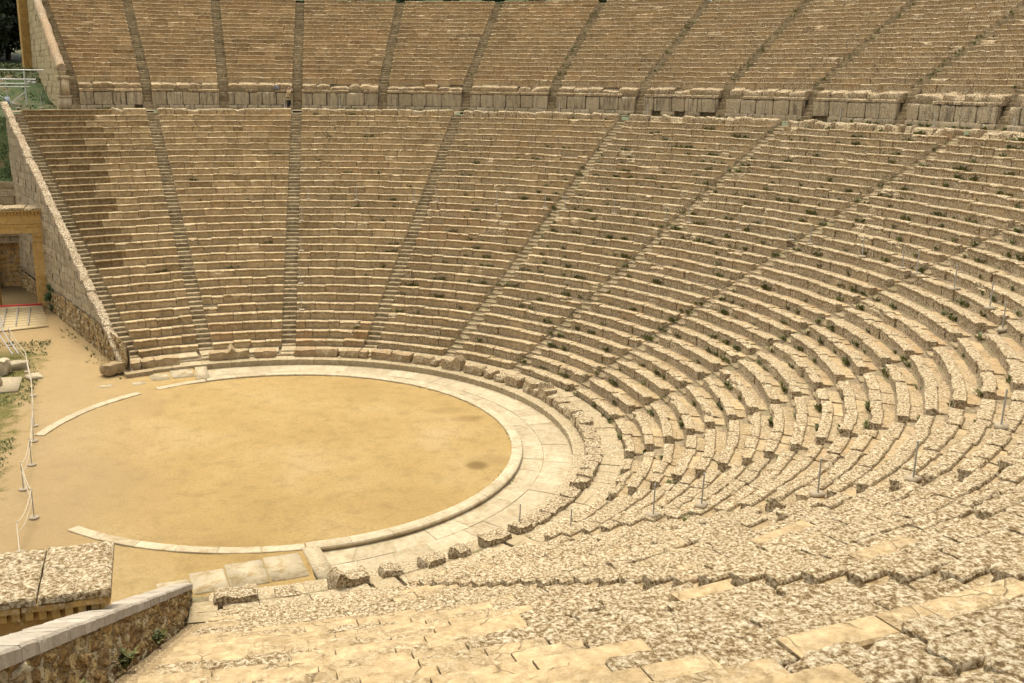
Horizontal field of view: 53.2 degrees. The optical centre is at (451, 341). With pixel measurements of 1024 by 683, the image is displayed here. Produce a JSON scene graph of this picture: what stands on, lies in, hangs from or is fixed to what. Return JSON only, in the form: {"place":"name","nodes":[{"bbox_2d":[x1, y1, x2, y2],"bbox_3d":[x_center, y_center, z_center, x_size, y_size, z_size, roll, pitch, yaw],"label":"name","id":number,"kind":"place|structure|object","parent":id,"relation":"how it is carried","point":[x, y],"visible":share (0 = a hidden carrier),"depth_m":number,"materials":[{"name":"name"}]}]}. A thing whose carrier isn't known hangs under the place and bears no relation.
{"place":"outdoors","nodes":[
{"label":"outdoors","id":0,"kind":"place"},
{"bbox_2d":[0,62,55,475],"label":"grass","id":1,"kind":"structure","parent":0,"point":[5,65],"depth_m":71.25,"materials":[{"name":"green plant"}]},
{"bbox_2d":[0,45,56,181],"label":"hillside","id":2,"kind":"structure","parent":0,"point":[36,90],"depth_m":79.85,"materials":[{"name":"green plant"}]},
{"bbox_2d":[0,0,14,57],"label":"pine tree","id":3,"kind":"object","parent":2,"relation":"on","point":[7,7],"visible":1,"depth_m":96.44,"materials":[{"name":"green plant"}]},
{"bbox_2d":[3,0,20,59],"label":"pine tree","id":4,"kind":"object","parent":2,"relation":"on","point":[13,33],"visible":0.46,"depth_m":100.82,"materials":[{"name":"green plant"}]},
{"bbox_2d":[0,69,43,104],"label":"pipe barrier","id":5,"kind":"object","parent":2,"relation":"on","point":[7,98],"visible":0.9,"depth_m":76.86,"materials":[{"name":"grey metal"}]},
{"bbox_2d":[0,286,511,602],"bbox_3d":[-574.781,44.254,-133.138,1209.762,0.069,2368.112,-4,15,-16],"label":"ground","id":6,"kind":"structure","parent":0,"point":[265,461],"depth_m":40.36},
{"bbox_2d":[0,377,21,392],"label":"stone slab","id":7,"kind":"structure","parent":6,"relation":"on","point":[10,385],"depth_m":49.33,"materials":[{"name":"stone"}]},
{"bbox_2d":[0,182,35,286],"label":"retaining wall","id":8,"kind":"structure","parent":6,"relation":"on","point":[10,261],"depth_m":71.72,"materials":[{"name":"stone"}]},
{"bbox_2d":[7,327,39,551],"bbox_3d":[-18.049,3.297,43.083,1.212,1.130,30.887,-6,16,-23],"label":"rope fence","id":9,"kind":"object","parent":6,"relation":"on","point":[33,517],"visible":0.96,"depth_m":38.64,"materials":[{"name":"fabric"}]},
{"bbox_2d":[0,303,48,354],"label":"timber ramp","id":10,"kind":"structure","parent":6,"relation":"on","point":[21,316],"depth_m":62.47,"materials":[{"name":"wood"}]},
{"bbox_2d":[0,205,48,307],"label":"stone gateway","id":11,"kind":"object","parent":6,"relation":"on","point":[14,219],"visible":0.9,"depth_m":64.37,"materials":[{"name":"yellow stone"}]},
{"bbox_2d":[0,541,113,636],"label":"stone gateway","id":12,"kind":"object","parent":6,"relation":"on","point":[39,586],"visible":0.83,"depth_m":16.77,"materials":[{"name":"yellow stone"}]},
{"bbox_2d":[0,101,152,378],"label":"parapet wall","id":13,"kind":"structure","parent":6,"relation":"on","point":[78,306],"depth_m":61.61,"materials":[{"name":"stone"}]},
{"bbox_2d":[0,583,192,682],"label":"parapet wall","id":14,"kind":"structure","parent":6,"relation":"on","point":[79,647],"depth_m":14.82,"materials":[{"name":"brown stone"}]},
{"bbox_2d":[99,361,125,375],"bbox_3d":[-17.040,1.345,51.326,1.266,0.593,0.733,-11,19,-39],"label":"front row block","id":15,"kind":"object","parent":6,"relation":"on","point":[111,368],"depth_m":51.04,"materials":[{"name":"stone"}]},
{"bbox_2d":[189,569,228,594],"bbox_3d":[-7.274,7.213,30.587,1.054,0.080,1.350,-5,16,-20],"label":"paving fragment","id":16,"kind":"object","parent":6,"relation":"on","point":[203,582],"visible":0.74,"depth_m":30.59,"materials":[{"name":"beige stone"}]},
{"bbox_2d":[224,560,270,586],"bbox_3d":[-6.239,7.094,31.084,1.165,0.080,1.575,-5,16,-20],"label":"paving fragment","id":17,"kind":"object","parent":6,"relation":"on","point":[240,574],"visible":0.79,"depth_m":31.05,"materials":[{"name":"beige stone"}]},
{"bbox_2d":[34,372,522,553],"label":"orchestra kerb","id":18,"kind":"structure","parent":6,"relation":"on","point":[501,481],"depth_m":35.51,"materials":[{"name":"stone"}]},
{"bbox_2d":[262,553,308,581],"bbox_3d":[-5.142,6.987,31.535,1.159,0.080,1.620,-5,15,-20],"label":"paving fragment","id":19,"kind":"object","parent":6,"relation":"on","point":[285,567],"visible":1,"depth_m":31.46,"materials":[{"name":"beige stone"}]},
{"bbox_2d":[130,346,623,624],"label":"walkway paving","id":20,"kind":"structure","parent":0,"point":[605,476],"depth_m":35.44,"materials":[{"name":"stone"}]},
{"bbox_2d":[207,364,571,579],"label":"paving","id":21,"kind":"structure","parent":0,"point":[552,474],"depth_m":39.24,"materials":[{"name":"stone"}]},
{"bbox_2d":[302,545,331,579],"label":"cross slab","id":22,"kind":"structure","parent":21,"relation":"on","point":[318,562],"depth_m":31.77,"materials":[{"name":"stone"}]},
{"bbox_2d":[141,356,583,600],"bbox_3d":[-3.528,3.984,43.086,18.649,0.346,26.855,-4,15,-16],"label":"stone step","id":23,"kind":"object","parent":21,"relation":"on","point":[569,431],"visible":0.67,"depth_m":49.50,"materials":[{"name":"stone"}]},
{"bbox_2d":[153,355,179,366],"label":"front row block","id":24,"kind":"structure","parent":23,"relation":"on","point":[164,360],"depth_m":52.56,"materials":[{"name":"stone"}]},
{"bbox_2d":[213,583,258,608],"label":"front row block","id":25,"kind":"structure","parent":23,"relation":"on","point":[248,592],"depth_m":28.75,"materials":[{"name":"stone"}]},
{"bbox_2d":[227,343,249,359],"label":"front row block","id":26,"kind":"structure","parent":23,"relation":"on","point":[235,353],"depth_m":53.88,"materials":[{"name":"stone"}]},
{"bbox_2d":[274,584,299,597],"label":"front row block","id":27,"kind":"structure","parent":23,"relation":"on","point":[286,591],"depth_m":29.21,"materials":[{"name":"stone"}]},
{"bbox_2d":[316,347,338,356],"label":"front row block","id":28,"kind":"structure","parent":23,"relation":"on","point":[327,351],"depth_m":54.42,"materials":[{"name":"stone"}]},
{"bbox_2d":[327,564,369,589],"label":"front row block","id":29,"kind":"structure","parent":23,"relation":"on","point":[337,579],"depth_m":29.72,"materials":[{"name":"stone"}]},
{"bbox_2d":[371,349,392,360],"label":"front row block","id":30,"kind":"structure","parent":23,"relation":"on","point":[381,354],"depth_m":54.03,"materials":[{"name":"stone"}]},
{"bbox_2d":[378,562,403,579],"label":"front row block","id":31,"kind":"structure","parent":23,"relation":"on","point":[388,570],"depth_m":30.34,"materials":[{"name":"stone"}]},
{"bbox_2d":[391,350,413,362],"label":"front row block","id":32,"kind":"structure","parent":23,"relation":"on","point":[400,356],"depth_m":53.63,"materials":[{"name":"stone"}]},
{"bbox_2d":[417,552,445,568],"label":"front row block","id":33,"kind":"structure","parent":23,"relation":"on","point":[432,560],"depth_m":31.06,"materials":[{"name":"stone"}]},
{"bbox_2d":[441,355,465,370],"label":"front row block","id":34,"kind":"structure","parent":23,"relation":"on","point":[457,363],"depth_m":52.21,"materials":[{"name":"stone"}]},
{"bbox_2d":[448,543,470,558],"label":"front row block","id":35,"kind":"structure","parent":23,"relation":"on","point":[458,550],"depth_m":31.67,"materials":[{"name":"stone"}]},
{"bbox_2d":[463,362,486,375],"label":"front row block","id":36,"kind":"structure","parent":23,"relation":"on","point":[477,369],"depth_m":51.47,"materials":[{"name":"stone"}]},
{"bbox_2d":[477,527,511,547],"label":"front row block","id":37,"kind":"structure","parent":23,"relation":"on","point":[497,536],"depth_m":32.62,"materials":[{"name":"stone"}]},
{"bbox_2d":[504,373,525,387],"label":"front row block","id":38,"kind":"structure","parent":23,"relation":"on","point":[515,380],"depth_m":49.45,"materials":[{"name":"stone"}]},
{"bbox_2d":[507,520,532,534],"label":"front row block","id":39,"kind":"structure","parent":23,"relation":"on","point":[517,527],"depth_m":33.37,"materials":[{"name":"stone"}]},
{"bbox_2d":[525,512,552,524],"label":"front row block","id":40,"kind":"structure","parent":23,"relation":"on","point":[540,518],"depth_m":34.14,"materials":[{"name":"stone"}]},
{"bbox_2d":[538,382,556,402],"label":"front row block","id":41,"kind":"structure","parent":23,"relation":"on","point":[545,389],"depth_m":47.43,"materials":[{"name":"stone"}]},
{"bbox_2d":[539,500,568,515],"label":"front row block","id":42,"kind":"structure","parent":23,"relation":"on","point":[555,507],"depth_m":34.96,"materials":[{"name":"stone"}]},
{"bbox_2d":[569,476,590,490],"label":"front row block","id":43,"kind":"structure","parent":23,"relation":"on","point":[581,483],"depth_m":37.08,"materials":[{"name":"stone"}]},
{"bbox_2d":[210,0,708,3],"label":"hilltop","id":44,"kind":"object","parent":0,"point":[501,2],"visible":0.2,"depth_m":93.96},
{"bbox_2d":[1,109,1023,132],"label":"terrace path","id":45,"kind":"structure","parent":0,"point":[996,131],"depth_m":70.08,"materials":[{"name":"beige stone"}]},
{"bbox_2d":[78,88,142,109],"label":"terrace wall","id":46,"kind":"structure","parent":45,"relation":"on","point":[110,98],"depth_m":75.00,"materials":[{"name":"stone"}]},
{"bbox_2d":[151,88,219,110],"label":"terrace wall","id":47,"kind":"structure","parent":45,"relation":"on","point":[196,98],"depth_m":76.89,"materials":[{"name":"stone"}]},
{"bbox_2d":[228,88,292,109],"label":"terrace wall","id":48,"kind":"structure","parent":45,"relation":"on","point":[254,98],"depth_m":78.12,"materials":[{"name":"stone"}]},
{"bbox_2d":[302,89,378,109],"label":"terrace wall","id":49,"kind":"structure","parent":45,"relation":"on","point":[330,98],"depth_m":78.75,"materials":[{"name":"stone"}]},
{"bbox_2d":[387,90,461,110],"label":"terrace wall","id":50,"kind":"structure","parent":45,"relation":"on","point":[417,100],"depth_m":78.50,"materials":[{"name":"stone"}]},
{"bbox_2d":[470,91,548,112],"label":"terrace wall","id":51,"kind":"structure","parent":45,"relation":"on","point":[517,101],"depth_m":77.22,"materials":[{"name":"stone"}]},
{"bbox_2d":[556,92,636,116],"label":"terrace wall","id":52,"kind":"structure","parent":45,"relation":"on","point":[606,103],"depth_m":74.92,"materials":[{"name":"stone"}]},
{"bbox_2d":[643,93,719,116],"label":"terrace wall","id":53,"kind":"structure","parent":45,"relation":"on","point":[682,105],"depth_m":71.86,"materials":[{"name":"stone"}]},
{"bbox_2d":[725,95,806,120],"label":"terrace wall","id":54,"kind":"structure","parent":45,"relation":"on","point":[786,108],"depth_m":68.05,"materials":[{"name":"stone"}]},
{"bbox_2d":[812,97,901,124],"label":"terrace wall","id":55,"kind":"structure","parent":45,"relation":"on","point":[882,111],"depth_m":63.59,"materials":[{"name":"stone"}]},
{"bbox_2d":[904,99,1004,129],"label":"terrace wall","id":56,"kind":"structure","parent":45,"relation":"on","point":[970,114],"depth_m":58.41,"materials":[{"name":"stone"}]},
{"bbox_2d":[1006,102,1023,131],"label":"terrace wall","id":57,"kind":"structure","parent":45,"relation":"on","point":[1017,110],"depth_m":55.12,"materials":[{"name":"stone"}]},
{"bbox_2d":[23,114,1023,681],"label":"seating","id":58,"kind":"object","parent":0,"point":[833,388],"visible":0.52,"depth_m":53.20,"materials":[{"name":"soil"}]},
{"bbox_2d":[13,114,138,358],"bbox_3d":[-23.206,-7.238,61.432,0.760,11.852,24.239,-9,17,-32],"label":"stairway","id":59,"kind":"object","parent":58,"relation":"on","point":[120,331],"visible":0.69,"depth_m":59.94,"materials":[{"name":"stone"}]},
{"bbox_2d":[21,108,197,357],"bbox_3d":[-20.453,-7.849,63.148,8.391,12.202,24.673,-7,16,-26],"label":"seating wedge","id":60,"kind":"object","parent":58,"relation":"on","point":[68,132],"visible":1,"depth_m":63.34,"materials":[{"name":"stone"}]},
{"bbox_2d":[114,623,201,682],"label":"stairway","id":61,"kind":"object","parent":58,"relation":"on","point":[153,660],"visible":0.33,"depth_m":18.79,"materials":[{"name":"stone"}]},
{"bbox_2d":[146,113,212,350],"bbox_3d":[-17.439,-7.928,64.288,0.756,11.841,24.278,-5,16,-20],"label":"stairway","id":62,"kind":"object","parent":58,"relation":"on","point":[203,339],"visible":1,"depth_m":62.16,"materials":[{"name":"stone"}]},
{"bbox_2d":[157,108,290,349],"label":"seating wedge","id":63,"kind":"object","parent":58,"relation":"on","point":[223,149],"visible":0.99,"depth_m":65.62,"materials":[{"name":"stone"}]},
{"bbox_2d":[282,113,301,345],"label":"stairway","id":64,"kind":"object","parent":58,"relation":"on","point":[289,308],"visible":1,"depth_m":63.62,"materials":[{"name":"stone"}]},
{"bbox_2d":[296,108,453,347],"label":"seating wedge","id":65,"kind":"object","parent":58,"relation":"on","point":[417,146],"visible":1,"depth_m":66.59,"materials":[{"name":"stone"}]},
{"bbox_2d":[364,115,462,347],"bbox_3d":[-1.972,-8.136,65.659,0.757,11.853,24.262,3,15,11],"label":"stairway","id":66,"kind":"object","parent":58,"relation":"on","point":[381,317],"visible":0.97,"depth_m":63.35,"materials":[{"name":"stone"}]},
{"bbox_2d":[377,110,621,355],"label":"seating wedge","id":67,"kind":"object","parent":58,"relation":"on","point":[512,135],"visible":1,"depth_m":65.03,"materials":[{"name":"stone"}]},
{"bbox_2d":[43,0,1023,682],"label":"weeds","id":68,"kind":"object","parent":58,"relation":"on","point":[125,660],"visible":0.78,"depth_m":51.50,"materials":[{"name":"green plant"}]},
{"bbox_2d":[444,120,628,356],"bbox_3d":[5.984,-7.203,62.785,0.759,11.854,24.248,9,17,29],"label":"stairway","id":69,"kind":"object","parent":58,"relation":"on","point":[498,289],"visible":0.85,"depth_m":60.87,"materials":[{"name":"stone"}]},
{"bbox_2d":[138,577,1023,682],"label":"seating wedge","id":70,"kind":"object","parent":58,"relation":"on","point":[950,630],"visible":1,"depth_m":12.26,"materials":[{"name":"stone"}]},
{"bbox_2d":[456,114,781,369],"bbox_3d":[9.167,-6.986,60.843,10.766,12.261,24.845,12,19,38],"label":"seating wedge","id":71,"kind":"object","parent":58,"relation":"on","point":[642,145],"visible":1,"depth_m":61.05,"materials":[{"name":"stone"}]},
{"bbox_2d":[511,126,787,372],"bbox_3d":[12.093,-5.915,58.057,24.267,11.838,0.758,-13,20,-41],"label":"stairway","id":72,"kind":"object","parent":58,"relation":"on","point":[600,291],"visible":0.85,"depth_m":56.89,"materials":[{"name":"stone"}]},
{"bbox_2d":[408,459,1023,590],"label":"seating wedge","id":73,"kind":"object","parent":58,"relation":"on","point":[969,530],"visible":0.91,"depth_m":19.68,"materials":[{"name":"stone"}]},
{"bbox_2d":[520,119,963,391],"bbox_3d":[14.853,-5.386,54.898,24.808,12.236,11.258,-9,18,-33],"label":"seating wedge","id":74,"kind":"object","parent":58,"relation":"on","point":[847,161],"visible":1,"depth_m":54.93,"materials":[{"name":"stone"}]},
{"bbox_2d":[570,136,965,396],"bbox_3d":[16.653,-4.163,51.512,24.248,11.848,0.756,-6,16,-24],"label":"stairway","id":75,"kind":"object","parent":58,"relation":"on","point":[614,367],"visible":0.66,"depth_m":51.16,"materials":[{"name":"stone"}]},
{"bbox_2d":[544,390,1023,541],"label":"seating wedge","id":76,"kind":"object","parent":58,"relation":"on","point":[960,444],"visible":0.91,"depth_m":27.96,"materials":[{"name":"stone"}]},
{"bbox_2d":[576,129,1023,421],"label":"seating wedge","id":77,"kind":"object","parent":58,"relation":"on","point":[958,201],"visible":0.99,"depth_m":47.41,"materials":[{"name":"stone"}]},
{"bbox_2d":[606,400,1011,502],"bbox_3d":[15.958,1.766,28.707,24.257,11.846,0.757,8,16,27],"label":"stairway","id":78,"kind":"object","parent":58,"relation":"on","point":[969,410],"visible":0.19,"depth_m":30.77,"materials":[{"name":"stone"}]},
{"bbox_2d":[607,319,1023,500],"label":"seating wedge","id":79,"kind":"object","parent":58,"relation":"on","point":[759,436],"visible":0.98,"depth_m":34.13,"materials":[{"name":"stone"}]},
{"bbox_2d":[612,224,1020,428],"bbox_3d":[18.919,-2.104,43.684,24.253,11.850,0.756,-1,15,-6],"label":"stairway","id":80,"kind":"object","parent":58,"relation":"on","point":[682,391],"visible":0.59,"depth_m":43.72,"materials":[{"name":"stone"}]},
{"bbox_2d":[614,223,1023,458],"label":"seating wedge","id":81,"kind":"object","parent":58,"relation":"on","point":[829,363],"visible":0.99,"depth_m":40.21,"materials":[{"name":"stone"}]},
{"bbox_2d":[634,316,1023,460],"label":"stairway","id":82,"kind":"object","parent":58,"relation":"on","point":[860,379],"visible":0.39,"depth_m":37.23,"materials":[{"name":"stone"}]},
{"bbox_2d":[77,2,1006,115],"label":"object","id":83,"kind":"object","parent":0,"point":[612,89],"visible":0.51,"depth_m":79.00,"materials":[{"name":"soil"}]},
{"bbox_2d":[16,0,71,109],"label":"end wall","id":84,"kind":"structure","parent":83,"relation":"on","point":[39,48],"depth_m":80.04,"materials":[{"name":"stone"}]},
{"bbox_2d":[42,0,80,108],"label":"stairway","id":85,"kind":"object","parent":83,"relation":"on","point":[74,92],"visible":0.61,"depth_m":76.60,"materials":[{"name":"stone"}]},
{"bbox_2d":[47,0,140,87],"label":"seating wedge","id":86,"kind":"object","parent":83,"relation":"on","point":[96,39],"visible":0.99,"depth_m":80.01,"materials":[{"name":"stone"}]},
{"bbox_2d":[122,0,153,111],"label":"stairway","id":87,"kind":"object","parent":83,"relation":"on","point":[144,77],"visible":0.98,"depth_m":79.49,"materials":[{"name":"stone"}]},
{"bbox_2d":[131,0,217,87],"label":"seating wedge","id":88,"kind":"object","parent":83,"relation":"on","point":[175,46],"visible":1,"depth_m":82.33,"materials":[{"name":"stone"}]},
{"bbox_2d":[211,0,228,108],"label":"stairway","id":89,"kind":"object","parent":83,"relation":"on","point":[221,69],"visible":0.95,"depth_m":81.50,"materials":[{"name":"stone"}]},
{"bbox_2d":[219,0,295,88],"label":"seating wedge","id":90,"kind":"object","parent":83,"relation":"on","point":[253,17],"visible":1,"depth_m":84.02,"materials":[{"name":"stone"}]},
{"bbox_2d":[292,3,303,112],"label":"stairway","id":91,"kind":"object","parent":83,"relation":"on","point":[298,62],"visible":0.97,"depth_m":82.55,"materials":[{"name":"stone"}]},
{"bbox_2d":[302,0,396,89],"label":"seating wedge","id":92,"kind":"object","parent":83,"relation":"on","point":[345,43],"visible":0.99,"depth_m":84.87,"materials":[{"name":"stone"}]},
{"bbox_2d":[378,3,404,109],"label":"stairway","id":93,"kind":"object","parent":83,"relation":"on","point":[387,65],"visible":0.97,"depth_m":82.88,"materials":[{"name":"stone"}]},
{"bbox_2d":[388,1,494,93],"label":"seating wedge","id":94,"kind":"object","parent":83,"relation":"on","point":[438,43],"visible":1,"depth_m":84.58,"materials":[{"name":"stone"}]},
{"bbox_2d":[460,3,502,113],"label":"stairway","id":95,"kind":"object","parent":83,"relation":"on","point":[475,65],"visible":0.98,"depth_m":82.23,"materials":[{"name":"stone"}]},
{"bbox_2d":[472,0,599,94],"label":"seating wedge","id":96,"kind":"object","parent":83,"relation":"on","point":[530,44],"visible":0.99,"depth_m":83.01,"materials":[{"name":"stone"}]},
{"bbox_2d":[547,3,606,111],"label":"stairway","id":97,"kind":"object","parent":83,"relation":"on","point":[556,84],"visible":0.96,"depth_m":79.96,"materials":[{"name":"stone"}]},
{"bbox_2d":[559,0,706,95],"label":"seating wedge","id":98,"kind":"object","parent":83,"relation":"on","point":[626,45],"visible":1,"depth_m":80.28,"materials":[{"name":"stone"}]},
{"bbox_2d":[634,1,710,114],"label":"stairway","id":99,"kind":"object","parent":83,"relation":"on","point":[644,88],"visible":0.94,"depth_m":76.81,"materials":[{"name":"stone"}]},
{"bbox_2d":[647,0,804,97],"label":"seating wedge","id":100,"kind":"object","parent":83,"relation":"on","point":[722,43],"visible":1,"depth_m":76.46,"materials":[{"name":"stone"}]},
{"bbox_2d":[715,0,813,117],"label":"stairway","id":101,"kind":"object","parent":83,"relation":"on","point":[728,88],"visible":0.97,"depth_m":73.19,"materials":[{"name":"stone"}]},
{"bbox_2d":[730,0,911,99],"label":"seating wedge","id":102,"kind":"object","parent":83,"relation":"on","point":[817,41],"visible":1,"depth_m":71.84,"materials":[{"name":"stone"}]},
{"bbox_2d":[800,0,920,120],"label":"stairway","id":103,"kind":"object","parent":83,"relation":"on","point":[807,113],"visible":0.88,"depth_m":68.43,"materials":[{"name":"stone"}]},
{"bbox_2d":[818,0,1023,102],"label":"seating wedge","id":104,"kind":"object","parent":83,"relation":"on","point":[905,53],"visible":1,"depth_m":66.43,"materials":[{"name":"stone"}]},
{"bbox_2d":[894,4,1023,125],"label":"stairway","id":105,"kind":"object","parent":83,"relation":"on","point":[911,94],"visible":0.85,"depth_m":62.77,"materials":[{"name":"stone"}]},
{"bbox_2d":[915,10,1023,105],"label":"seating wedge","id":106,"kind":"object","parent":83,"relation":"on","point":[990,69],"visible":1,"depth_m":60.26,"materials":[{"name":"stone"}]},
{"bbox_2d":[994,86,1023,130],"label":"stairway","id":107,"kind":"object","parent":83,"relation":"on","point":[1002,122],"visible":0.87,"depth_m":56.08,"materials":[{"name":"stone"}]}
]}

